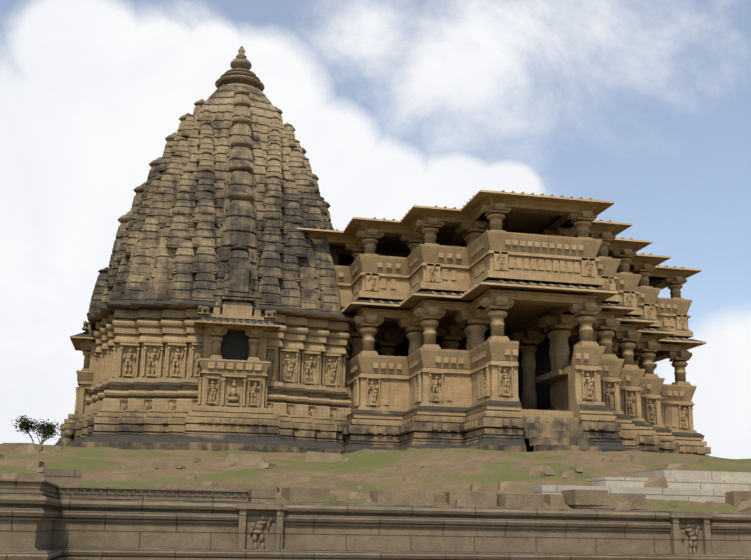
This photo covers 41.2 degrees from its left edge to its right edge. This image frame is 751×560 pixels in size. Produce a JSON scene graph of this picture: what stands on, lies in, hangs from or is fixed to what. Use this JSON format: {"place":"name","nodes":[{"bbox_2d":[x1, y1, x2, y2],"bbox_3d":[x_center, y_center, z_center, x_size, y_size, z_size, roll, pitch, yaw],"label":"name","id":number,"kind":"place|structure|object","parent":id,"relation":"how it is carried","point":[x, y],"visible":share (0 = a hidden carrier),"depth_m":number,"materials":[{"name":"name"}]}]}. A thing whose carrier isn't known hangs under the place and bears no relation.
{"place":"outdoors","nodes":[
{"label":"outdoors","id":0,"kind":"place"},
{"bbox_2d":[0,0,750,458],"label":"sky","id":1,"kind":"structure","parent":0,"point":[643,107],"materials":[{"name":"white"}]},
{"label":"ground","id":2,"kind":"structure","parent":0,"visible":0},
{"bbox_2d":[0,469,750,559],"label":"retaining wall","id":3,"kind":"structure","parent":2,"relation":"on","point":[59,514],"depth_m":17.04,"materials":[{"name":"stone"}]},
{"bbox_2d":[0,444,750,511],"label":"earth ground","id":4,"kind":"structure","parent":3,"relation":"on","point":[442,471],"depth_m":22.81,"materials":[{"name":"green plant"}]},
{"bbox_2d":[11,415,60,443],"bbox_3d":[-13.489,6.482,39.832,2.117,2.133,1.489,4,-14,-12],"label":"thorn tree","id":5,"kind":"object","parent":4,"relation":"on","point":[46,430],"visible":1,"depth_m":39.77,"materials":[{"name":"green plant"}]},
{"bbox_2d":[55,300,354,453],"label":"sanctum wall","id":6,"kind":"structure","parent":4,"relation":"on","point":[193,375],"depth_m":30.50,"materials":[{"name":"stone"}]},
{"bbox_2d":[61,426,73,445],"bbox_3d":[-9.784,5.104,31.792,0.560,0.872,0.549,10,-17,-34],"label":"guardian statue","id":7,"kind":"object","parent":6,"relation":"attached to","point":[67,438],"visible":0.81,"depth_m":31.67,"materials":[{"name":"stone"}]},
{"bbox_2d":[87,46,344,321],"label":"temple tower","id":8,"kind":"structure","parent":6,"relation":"on","point":[228,199],"depth_m":32.82,"materials":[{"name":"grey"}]},
{"bbox_2d":[0,443,750,511],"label":"fallen stones","id":9,"kind":"object","parent":4,"relation":"on","point":[595,499],"visible":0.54,"depth_m":19.13,"materials":[{"name":"stone"}]},
{"bbox_2d":[297,190,710,455],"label":"temple hall","id":10,"kind":"structure","parent":4,"relation":"on","point":[503,320],"depth_m":30.79,"materials":[{"name":"stone"}]},
{"bbox_2d":[528,469,750,502],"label":"terrace steps","id":11,"kind":"structure","parent":4,"relation":"on","point":[697,486],"depth_m":20.91,"materials":[{"name":"stone"}]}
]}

